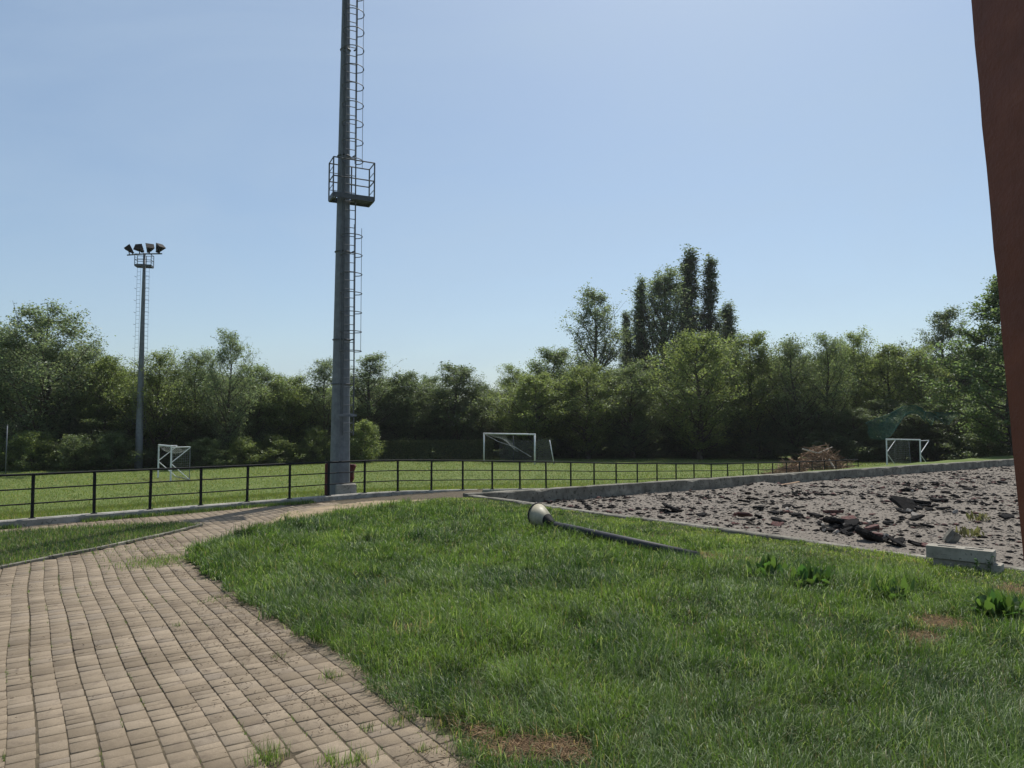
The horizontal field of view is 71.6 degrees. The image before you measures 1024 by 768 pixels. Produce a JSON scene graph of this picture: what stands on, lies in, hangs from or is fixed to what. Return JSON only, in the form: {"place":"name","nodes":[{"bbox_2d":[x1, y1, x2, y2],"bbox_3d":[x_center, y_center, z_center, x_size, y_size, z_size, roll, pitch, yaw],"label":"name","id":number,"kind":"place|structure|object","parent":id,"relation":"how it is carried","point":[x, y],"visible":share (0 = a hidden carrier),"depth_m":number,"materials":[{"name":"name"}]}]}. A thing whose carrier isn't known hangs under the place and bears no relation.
{"place":"outdoors","nodes":[
{"label":"outdoors","id":0,"kind":"place"},
{"bbox_2d":[0,489,482,767],"bbox_3d":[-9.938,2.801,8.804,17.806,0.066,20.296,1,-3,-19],"label":"pavement","id":1,"kind":"structure","parent":0,"point":[179,684],"depth_m":6.40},
{"bbox_2d":[0,519,202,566],"bbox_3d":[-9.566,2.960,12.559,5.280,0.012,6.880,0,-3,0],"label":"grass verge","id":2,"kind":"object","parent":1,"relation":"on","point":[89,536],"depth_m":13.79,"materials":[{"name":"green plant"}]},
{"bbox_2d":[0,524,202,568],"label":"path edging","id":3,"kind":"object","parent":1,"relation":"on","point":[51,557],"visible":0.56,"depth_m":12.71,"materials":[{"name":"concrete"}]},
{"bbox_2d":[0,518,465,767],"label":"dead twigs","id":4,"kind":"object","parent":1,"relation":"on","point":[239,648],"visible":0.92,"depth_m":7.29,"materials":[{"name":"brown plant"}]},
{"bbox_2d":[0,498,508,767],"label":"joint grass","id":5,"kind":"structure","parent":1,"relation":"on","point":[276,754],"depth_m":6.42,"materials":[{"name":"green plant"}]},
{"bbox_2d":[267,498,476,523],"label":"sandy track","id":6,"kind":"structure","parent":0,"point":[314,510],"depth_m":18.98,"materials":[{"name":"beige sand"}]},
{"bbox_2d":[0,0,1000,399],"label":"sky","id":7,"kind":"structure","parent":0,"point":[829,155],"materials":[{"name":"blue"}]},
{"bbox_2d":[0,448,1013,519],"bbox_3d":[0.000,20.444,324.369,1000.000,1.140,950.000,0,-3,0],"label":"ground","id":8,"kind":"structure","parent":0,"point":[595,458],"depth_m":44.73,"materials":[{"name":"green plant"}]},
{"bbox_2d":[0,326,52,457],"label":"tree","id":9,"kind":"object","parent":8,"relation":"on","point":[20,360],"visible":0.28,"depth_m":55.12,"materials":[{"name":"green plant"}]},
{"bbox_2d":[0,430,77,470],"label":"shrub","id":10,"kind":"object","parent":8,"relation":"on","point":[28,437],"visible":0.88,"depth_m":49.91,"materials":[{"name":"green plant"}]},
{"bbox_2d":[0,298,131,465],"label":"tree","id":11,"kind":"object","parent":8,"relation":"on","point":[44,417],"visible":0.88,"depth_m":53.15,"materials":[{"name":"green plant"}]},
{"bbox_2d":[25,386,106,463],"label":"tree","id":12,"kind":"object","parent":8,"relation":"on","point":[70,431],"visible":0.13,"depth_m":55.00,"materials":[{"name":"green plant"}]},
{"bbox_2d":[20,338,120,436],"bbox_3d":[-34.293,1.493,56.494,6.661,10.289,5.844,0,-3,-1],"label":"tree","id":13,"kind":"object","parent":8,"relation":"on","point":[85,358],"visible":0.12,"depth_m":56.24,"materials":[{"name":"green plant"}]},
{"bbox_2d":[35,433,113,469],"bbox_3d":[-31.283,4.910,50.867,4.591,2.819,4.586,3,-4,-39],"label":"shrub","id":14,"kind":"object","parent":8,"relation":"on","point":[73,440],"visible":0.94,"depth_m":50.27,"materials":[{"name":"green plant"}]},
{"bbox_2d":[42,403,135,466],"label":"tree","id":15,"kind":"object","parent":8,"relation":"on","point":[98,408],"visible":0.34,"depth_m":53.87,"materials":[{"name":"green plant"}]},
{"bbox_2d":[73,353,145,464],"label":"tree","id":16,"kind":"object","parent":8,"relation":"on","point":[101,365],"visible":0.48,"depth_m":55.03,"materials":[{"name":"green plant"}]},
{"bbox_2d":[67,430,151,469],"bbox_3d":[-29.585,4.856,51.624,5.542,3.067,4.953,2,-4,-38],"label":"shrub","id":17,"kind":"object","parent":8,"relation":"on","point":[112,441],"visible":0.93,"depth_m":51.43,"materials":[{"name":"green plant"}]},
{"bbox_2d":[84,388,167,465],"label":"tree","id":18,"kind":"object","parent":8,"relation":"on","point":[128,397],"visible":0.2,"depth_m":54.84,"materials":[{"name":"green plant"}]},
{"bbox_2d":[124,243,165,468],"bbox_3d":[-27.790,-2.136,53.180,3.518,16.970,1.085,0,-3,6],"label":"floodlight mast","id":19,"kind":"object","parent":8,"relation":"on","point":[139,427],"visible":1,"depth_m":53.11,"materials":[{"name":"metal"}]},
{"bbox_2d":[109,402,192,463],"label":"tree","id":20,"kind":"object","parent":8,"relation":"on","point":[158,428],"visible":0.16,"depth_m":55.34,"materials":[{"name":"green plant"}]},
{"bbox_2d":[98,345,204,465],"bbox_3d":[-27.375,1.784,55.245,7.094,9.659,7.033,0,-3,0],"label":"tree","id":21,"kind":"object","parent":8,"relation":"on","point":[160,364],"visible":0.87,"depth_m":54.38,"materials":[{"name":"green plant"}]},
{"bbox_2d":[122,439,198,467],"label":"shrub","id":22,"kind":"object","parent":8,"relation":"on","point":[148,463],"visible":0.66,"depth_m":54.14,"materials":[{"name":"green plant"}]},
{"bbox_2d":[157,444,190,480],"bbox_3d":[-20.342,4.676,42.687,1.113,2.044,3.084,3,-4,-39],"label":"goal","id":23,"kind":"object","parent":8,"relation":"on","point":[170,452],"visible":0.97,"depth_m":41.79,"materials":[{"name":"white paint"}]},
{"bbox_2d":[130,365,239,446],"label":"tree","id":24,"kind":"object","parent":8,"relation":"on","point":[206,379],"visible":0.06,"depth_m":62.96,"materials":[{"name":"green plant"}]},
{"bbox_2d":[156,410,228,465],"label":"tree","id":25,"kind":"object","parent":8,"relation":"on","point":[191,435],"visible":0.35,"depth_m":55.49,"materials":[{"name":"green plant"}]},
{"bbox_2d":[153,345,233,463],"bbox_3d":[-25.134,1.765,56.568,5.510,9.786,6.280,-2,-4,32],"label":"tree","id":26,"kind":"object","parent":8,"relation":"on","point":[187,368],"visible":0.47,"depth_m":56.39,"materials":[{"name":"green plant"}]},
{"bbox_2d":[174,437,238,466],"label":"shrub","id":27,"kind":"object","parent":8,"relation":"on","point":[197,446],"visible":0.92,"depth_m":53.30,"materials":[{"name":"green plant"}]},
{"bbox_2d":[182,327,267,465],"bbox_3d":[-22.888,1.033,55.975,5.890,11.233,5.461,2,-4,-38],"label":"tree","id":28,"kind":"object","parent":8,"relation":"on","point":[234,415],"visible":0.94,"depth_m":55.74,"materials":[{"name":"green plant"}]},
{"bbox_2d":[213,436,273,465],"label":"shrub","id":29,"kind":"object","parent":8,"relation":"on","point":[247,447],"visible":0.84,"depth_m":55.28,"materials":[{"name":"green plant"}]},
{"bbox_2d":[221,362,312,462],"bbox_3d":[-21.201,2.475,60.122,7.534,8.744,7.237,3,-4,-39],"label":"tree","id":30,"kind":"object","parent":8,"relation":"on","point":[261,374],"visible":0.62,"depth_m":59.41,"materials":[{"name":"green plant"}]},
{"bbox_2d":[0,488,535,526],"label":"kerb wall","id":31,"kind":"structure","parent":8,"relation":"on","point":[35,521],"depth_m":18.43,"materials":[{"name":"concrete"}]},
{"bbox_2d":[0,459,858,518],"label":"railing","id":32,"kind":"object","parent":31,"relation":"on","point":[150,495],"visible":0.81,"depth_m":21.05,"materials":[{"name":"black metal"}]},
{"bbox_2d":[247,434,305,463],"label":"shrub","id":33,"kind":"object","parent":8,"relation":"on","point":[277,449],"visible":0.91,"depth_m":57.40,"materials":[{"name":"green plant"}]},
{"bbox_2d":[242,372,328,459],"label":"tree","id":34,"kind":"object","parent":8,"relation":"on","point":[297,394],"visible":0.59,"depth_m":60.69,"materials":[{"name":"green plant"}]},
{"bbox_2d":[276,400,329,460],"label":"tree","id":35,"kind":"object","parent":8,"relation":"on","point":[313,454],"visible":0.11,"depth_m":62.47,"materials":[{"name":"green plant"}]},
{"bbox_2d":[295,425,330,461],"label":"shrub","id":36,"kind":"object","parent":8,"relation":"on","point":[319,440],"visible":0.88,"depth_m":59.47,"materials":[{"name":"green plant"}]},
{"bbox_2d":[287,356,363,460],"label":"tree","id":37,"kind":"object","parent":8,"relation":"on","point":[320,369],"visible":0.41,"depth_m":62.12,"materials":[{"name":"green plant"}]},
{"bbox_2d":[328,0,374,494],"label":"floodlight tower","id":38,"kind":"structure","parent":8,"relation":"on","point":[340,427],"depth_m":22.30,"materials":[{"name":"metal"}]},
{"bbox_2d":[350,419,385,462],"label":"shrub","id":39,"kind":"object","parent":8,"relation":"on","point":[357,447],"visible":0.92,"depth_m":60.57,"materials":[{"name":"green plant"}]},
{"bbox_2d":[350,351,414,458],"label":"aspen tree","id":40,"kind":"object","parent":8,"relation":"on","point":[375,368],"visible":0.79,"depth_m":65.53,"materials":[{"name":"green plant"}]},
{"bbox_2d":[355,389,417,457],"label":"tree","id":41,"kind":"object","parent":8,"relation":"on","point":[396,412],"visible":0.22,"depth_m":66.91,"materials":[{"name":"green plant"}]},
{"bbox_2d":[365,369,441,457],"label":"tree","id":42,"kind":"object","parent":8,"relation":"on","point":[406,379],"visible":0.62,"depth_m":66.79,"materials":[{"name":"green plant"}]},
{"bbox_2d":[380,399,444,456],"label":"tree","id":43,"kind":"object","parent":8,"relation":"on","point":[421,424],"visible":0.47,"depth_m":66.51,"materials":[{"name":"green plant"}]},
{"bbox_2d":[372,437,493,459],"bbox_3d":[-7.132,5.922,64.862,11.192,2.100,1.731,1,-3,-18],"label":"hedge","id":44,"kind":"object","parent":8,"relation":"on","point":[426,443],"visible":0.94,"depth_m":64.40,"materials":[{"name":"green plant"}]},
{"bbox_2d":[408,400,479,456],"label":"tree","id":45,"kind":"object","parent":8,"relation":"on","point":[452,432],"visible":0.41,"depth_m":66.94,"materials":[{"name":"green plant"}]},
{"bbox_2d":[413,360,498,456],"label":"tree","id":46,"kind":"object","parent":8,"relation":"on","point":[456,381],"visible":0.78,"depth_m":66.87,"materials":[{"name":"green plant"}]},
{"bbox_2d":[445,387,502,457],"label":"tree","id":47,"kind":"object","parent":8,"relation":"on","point":[487,420],"visible":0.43,"depth_m":68.05,"materials":[{"name":"green plant"}]},
{"bbox_2d":[484,362,530,452],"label":"tree","id":48,"kind":"object","parent":8,"relation":"on","point":[511,374],"visible":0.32,"depth_m":69.70,"materials":[{"name":"green plant"}]},
{"bbox_2d":[483,433,551,464],"bbox_3d":[0.397,5.392,59.828,2.066,2.503,6.168,3,-4,-45],"label":"football goal","id":49,"kind":"object","parent":8,"relation":"on","point":[534,447],"visible":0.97,"depth_m":60.15,"materials":[{"name":"white paint"}]},
{"bbox_2d":[491,439,553,459],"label":"shrub","id":50,"kind":"object","parent":8,"relation":"on","point":[510,456],"visible":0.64,"depth_m":64.90,"materials":[{"name":"green plant"}]},
{"bbox_2d":[479,371,581,458],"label":"tree","id":51,"kind":"object","parent":8,"relation":"on","point":[532,423],"visible":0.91,"depth_m":65.02,"materials":[{"name":"green plant"}]},
{"bbox_2d":[519,346,598,455],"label":"tree","id":52,"kind":"object","parent":8,"relation":"on","point":[559,357],"visible":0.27,"depth_m":71.32,"materials":[{"name":"green plant"}]},
{"bbox_2d":[542,433,614,458],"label":"shrub","id":53,"kind":"object","parent":8,"relation":"on","point":[561,452],"visible":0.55,"depth_m":67.76,"materials":[{"name":"green plant"}]},
{"bbox_2d":[539,362,636,458],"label":"tree","id":54,"kind":"object","parent":8,"relation":"on","point":[596,425],"visible":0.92,"depth_m":66.07,"materials":[{"name":"green plant"}]},
{"bbox_2d":[555,282,638,404],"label":"aspen tree","id":55,"kind":"object","parent":8,"relation":"on","point":[599,299],"visible":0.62,"depth_m":81.48,"materials":[{"name":"green plant"}]},
{"bbox_2d":[616,309,636,378],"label":"poplar tree","id":56,"kind":"object","parent":8,"relation":"on","point":[626,317],"visible":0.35,"depth_m":88.15,"materials":[{"name":"green plant"}]},
{"bbox_2d":[583,360,680,457],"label":"tree","id":57,"kind":"object","parent":8,"relation":"on","point":[637,394],"visible":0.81,"depth_m":66.96,"materials":[{"name":"green plant"}]},
{"bbox_2d":[628,273,653,370],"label":"poplar tree","id":58,"kind":"object","parent":8,"relation":"on","point":[637,308],"visible":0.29,"depth_m":90.15,"materials":[{"name":"green plant"}]},
{"bbox_2d":[620,390,687,450],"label":"tree","id":59,"kind":"object","parent":8,"relation":"on","point":[663,426],"visible":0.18,"depth_m":71.07,"materials":[{"name":"green plant"}]},
{"bbox_2d":[621,263,718,449],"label":"poplar tree","id":60,"kind":"object","parent":8,"relation":"on","point":[664,288],"visible":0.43,"depth_m":87.39,"materials":[{"name":"green plant"}]},
{"bbox_2d":[650,386,713,455],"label":"tree","id":61,"kind":"object","parent":8,"relation":"on","point":[670,426],"visible":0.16,"depth_m":70.74,"materials":[{"name":"green plant"}]},
{"bbox_2d":[668,243,710,360],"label":"poplar tree","id":62,"kind":"object","parent":8,"relation":"on","point":[690,268],"visible":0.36,"depth_m":92.12,"materials":[{"name":"green plant"}]},
{"bbox_2d":[624,327,755,458],"bbox_3d":[17.035,0.988,66.160,10.793,12.458,10.367,-1,-3,24],"label":"tree","id":63,"kind":"object","parent":8,"relation":"on","point":[703,426],"visible":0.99,"depth_m":64.88,"materials":[{"name":"green plant"}]},
{"bbox_2d":[694,254,731,355],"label":"poplar tree","id":64,"kind":"object","parent":8,"relation":"on","point":[709,299],"visible":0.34,"depth_m":92.11,"materials":[{"name":"green plant"}]},
{"bbox_2d":[718,299,741,357],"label":"poplar tree","id":65,"kind":"object","parent":8,"relation":"on","point":[728,310],"visible":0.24,"depth_m":93.93,"materials":[{"name":"green plant"}]},
{"bbox_2d":[463,459,1013,501],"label":"boundary wall","id":66,"kind":"structure","parent":8,"relation":"on","point":[569,493],"depth_m":27.79,"materials":[{"name":"concrete"}]},
{"bbox_2d":[706,326,805,457],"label":"tree","id":67,"kind":"object","parent":8,"relation":"on","point":[757,341],"visible":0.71,"depth_m":66.81,"materials":[{"name":"green plant"}]},
{"bbox_2d":[533,466,1023,566],"bbox_3d":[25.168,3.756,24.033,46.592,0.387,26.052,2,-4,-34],"label":"gravel lot","id":68,"kind":"structure","parent":8,"relation":"on","point":[1015,560],"depth_m":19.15,"materials":[{"name":"grey gravel"}]},
{"bbox_2d":[544,467,1023,567],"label":"rubble","id":69,"kind":"object","parent":68,"relation":"on","point":[866,523],"visible":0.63,"depth_m":21.46,"materials":[{"name":"stone"}]},
{"bbox_2d":[546,466,1022,563],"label":"asphalt crumbs","id":70,"kind":"object","parent":68,"relation":"on","point":[916,486],"visible":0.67,"depth_m":21.53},
{"bbox_2d":[855,527,883,542],"bbox_3d":[7.077,3.015,14.052,0.561,0.122,0.565,26,-10,35],"label":"asphalt slab","id":71,"kind":"object","parent":68,"relation":"on","point":[863,533],"depth_m":13.90,"materials":[{"name":"black asphalt"}]},
{"bbox_2d":[889,495,917,508],"bbox_3d":[10.813,3.311,19.566,0.724,0.124,0.761,-19,39,-37],"label":"asphalt slab","id":72,"kind":"object","parent":68,"relation":"on","point":[903,502],"depth_m":19.55,"materials":[{"name":"black asphalt"}]},
{"bbox_2d":[742,332,835,459],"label":"tree","id":73,"kind":"object","parent":8,"relation":"on","point":[789,351],"visible":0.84,"depth_m":65.13,"materials":[{"name":"green plant"}]},
{"bbox_2d":[759,443,860,473],"bbox_3d":[17.741,4.702,41.826,6.768,2.516,4.973,0,-3,0],"label":"brush pile","id":74,"kind":"object","parent":8,"relation":"on","point":[819,456],"visible":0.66,"depth_m":41.42,"materials":[{"name":"brown wood"}]},
{"bbox_2d":[767,430,878,460],"bbox_3d":[27.025,5.487,63.023,9.593,3.013,8.572,-1,-3,12],"label":"shrub","id":75,"kind":"object","parent":8,"relation":"on","point":[813,436],"visible":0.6,"depth_m":62.00,"materials":[{"name":"green plant"}]},
{"bbox_2d":[785,410,863,455],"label":"tree","id":76,"kind":"object","parent":8,"relation":"on","point":[818,427],"visible":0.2,"depth_m":63.98,"materials":[{"name":"green plant"}]},
{"bbox_2d":[791,330,863,450],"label":"tree","id":77,"kind":"object","parent":8,"relation":"on","point":[828,351],"visible":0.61,"depth_m":65.38,"materials":[{"name":"green plant"}]},
{"bbox_2d":[812,406,888,460],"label":"tree","id":78,"kind":"object","parent":8,"relation":"on","point":[851,415],"visible":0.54,"depth_m":62.25,"materials":[{"name":"green plant"}]},
{"bbox_2d":[815,325,894,432],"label":"tree","id":79,"kind":"object","parent":8,"relation":"on","point":[857,339],"visible":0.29,"depth_m":69.50,"materials":[{"name":"green plant"}]},
{"bbox_2d":[829,427,908,461],"bbox_3d":[30.743,5.273,62.013,6.118,3.272,6.672,2,-4,-37],"label":"shrub","id":80,"kind":"object","parent":8,"relation":"on","point":[871,457],"visible":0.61,"depth_m":60.99,"materials":[{"name":"green plant"}]},
{"bbox_2d":[845,399,924,457],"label":"tree","id":81,"kind":"object","parent":8,"relation":"on","point":[886,407],"visible":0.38,"depth_m":62.37,"materials":[{"name":"green plant"}]},
{"bbox_2d":[838,341,957,438],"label":"tree","id":82,"kind":"object","parent":8,"relation":"on","point":[892,351],"visible":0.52,"depth_m":65.54,"materials":[{"name":"green plant"}]},
{"bbox_2d":[886,439,928,464],"bbox_3d":[28.451,4.964,51.025,1.358,2.045,2.416,2,-4,-35],"label":"goal","id":83,"kind":"object","parent":8,"relation":"on","point":[887,455],"visible":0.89,"depth_m":51.51,"materials":[{"name":"white paint"}]},
{"bbox_2d":[868,415,952,460],"bbox_3d":[34.281,4.815,62.384,6.991,4.269,7.899,-1,-3,13],"label":"shrub","id":84,"kind":"object","parent":8,"relation":"on","point":[903,458],"visible":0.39,"depth_m":60.53,"materials":[{"name":"green plant"}]},
{"bbox_2d":[879,401,957,460],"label":"tree","id":85,"kind":"object","parent":8,"relation":"on","point":[916,436],"visible":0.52,"depth_m":59.99,"materials":[{"name":"green plant"}]},
{"bbox_2d":[872,342,969,459],"bbox_3d":[37.505,1.595,63.689,7.751,10.779,7.187,0,-3,-1],"label":"tree","id":86,"kind":"object","parent":8,"relation":"on","point":[919,352],"visible":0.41,"depth_m":63.67,"materials":[{"name":"green plant"}]},
{"bbox_2d":[894,303,983,451],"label":"aspen tree","id":87,"kind":"object","parent":8,"relation":"on","point":[942,326],"visible":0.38,"depth_m":71.77,"materials":[{"name":"green plant"}]},
{"bbox_2d":[896,420,994,460],"bbox_3d":[37.238,4.841,60.766,7.523,3.924,7.530,-2,-4,36],"label":"shrub","id":88,"kind":"object","parent":8,"relation":"on","point":[946,448],"visible":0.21,"depth_m":59.85,"materials":[{"name":"green plant"}]},
{"bbox_2d":[910,402,992,459],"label":"tree","id":89,"kind":"object","parent":8,"relation":"on","point":[937,452],"visible":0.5,"depth_m":58.56,"materials":[{"name":"green plant"}]},
{"bbox_2d":[867,405,964,439],"bbox_3d":[32.166,3.049,56.385,8.012,2.769,0.718,0,-3,0],"label":"green net","id":90,"kind":"object","parent":89,"relation":"hanging from","point":[880,426],"visible":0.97,"depth_m":56.42,"materials":[{"name":"green fabric"}]},
{"bbox_2d":[908,274,1012,454],"bbox_3d":[37.096,-1.441,51.950,11.305,13.740,10.324,1,-3,-18],"label":"tree","id":91,"kind":"object","parent":8,"relation":"on","point":[978,416],"visible":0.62,"depth_m":52.53,"materials":[{"name":"green plant"}]},
{"bbox_2d":[934,428,1010,459],"bbox_3d":[36.739,4.784,54.309,6.735,3.189,7.537,0,-3,2],"label":"shrub","id":92,"kind":"object","parent":8,"relation":"on","point":[976,443],"visible":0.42,"depth_m":54.75,"materials":[{"name":"green plant"}]},
{"bbox_2d":[180,494,1023,767],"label":"lawn","id":93,"kind":"structure","parent":0,"point":[446,732],"depth_m":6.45,"materials":[{"name":"plant"}]},
{"bbox_2d":[528,502,699,557],"bbox_3d":[1.750,2.677,13.091,0.507,0.509,4.198,2,-3,-36],"label":"lamp post","id":94,"kind":"object","parent":93,"relation":"on","point":[538,512],"visible":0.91,"depth_m":13.31,"materials":[{"name":"grey metal"}]},
{"bbox_2d":[388,550,1023,767],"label":"dry straw","id":95,"kind":"object","parent":93,"relation":"on","point":[565,749],"visible":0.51,"depth_m":5.00,"materials":[{"name":"brown plant"}]},
{"bbox_2d":[466,495,1023,572],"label":"border kerb","id":96,"kind":"structure","parent":93,"relation":"on","point":[747,532],"depth_m":14.68,"materials":[{"name":"concrete"}]},
{"bbox_2d":[740,554,790,579],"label":"dock plant","id":97,"kind":"object","parent":93,"relation":"on","point":[768,562],"visible":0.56,"depth_m":10.12,"materials":[{"name":"green plant"}]},
{"bbox_2d":[791,559,836,587],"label":"dock plant","id":98,"kind":"object","parent":93,"relation":"on","point":[810,573],"visible":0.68,"depth_m":9.80,"materials":[{"name":"green plant"}]},
{"bbox_2d":[870,574,914,599],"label":"dock plant","id":99,"kind":"object","parent":93,"relation":"on","point":[904,585],"visible":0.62,"depth_m":9.00,"materials":[{"name":"green plant"}]},
{"bbox_2d":[933,558,1003,574],"bbox_3d":[6.984,2.799,10.866,0.880,0.185,0.270,-3,-4,43],"label":"concrete block","id":100,"kind":"object","parent":93,"relation":"on","point":[996,567],"depth_m":10.73,"materials":[{"name":"grey concrete"}]},
{"bbox_2d":[926,543,995,564],"bbox_3d":[6.889,2.604,10.902,0.880,0.185,0.270,-3,-4,42],"label":"concrete block","id":101,"kind":"object","parent":100,"relation":"on","point":[958,553],"depth_m":10.81,"materials":[{"name":"grey concrete"}]},
{"bbox_2d":[965,587,1023,619],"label":"dock plant","id":102,"kind":"object","parent":93,"relation":"on","point":[996,602],"visible":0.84,"depth_m":8.10,"materials":[{"name":"green plant"}]},
{"bbox_2d":[971,0,1023,559],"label":"leaning column","id":103,"kind":"structure","parent":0,"point":[998,26],"depth_m":1.36,"materials":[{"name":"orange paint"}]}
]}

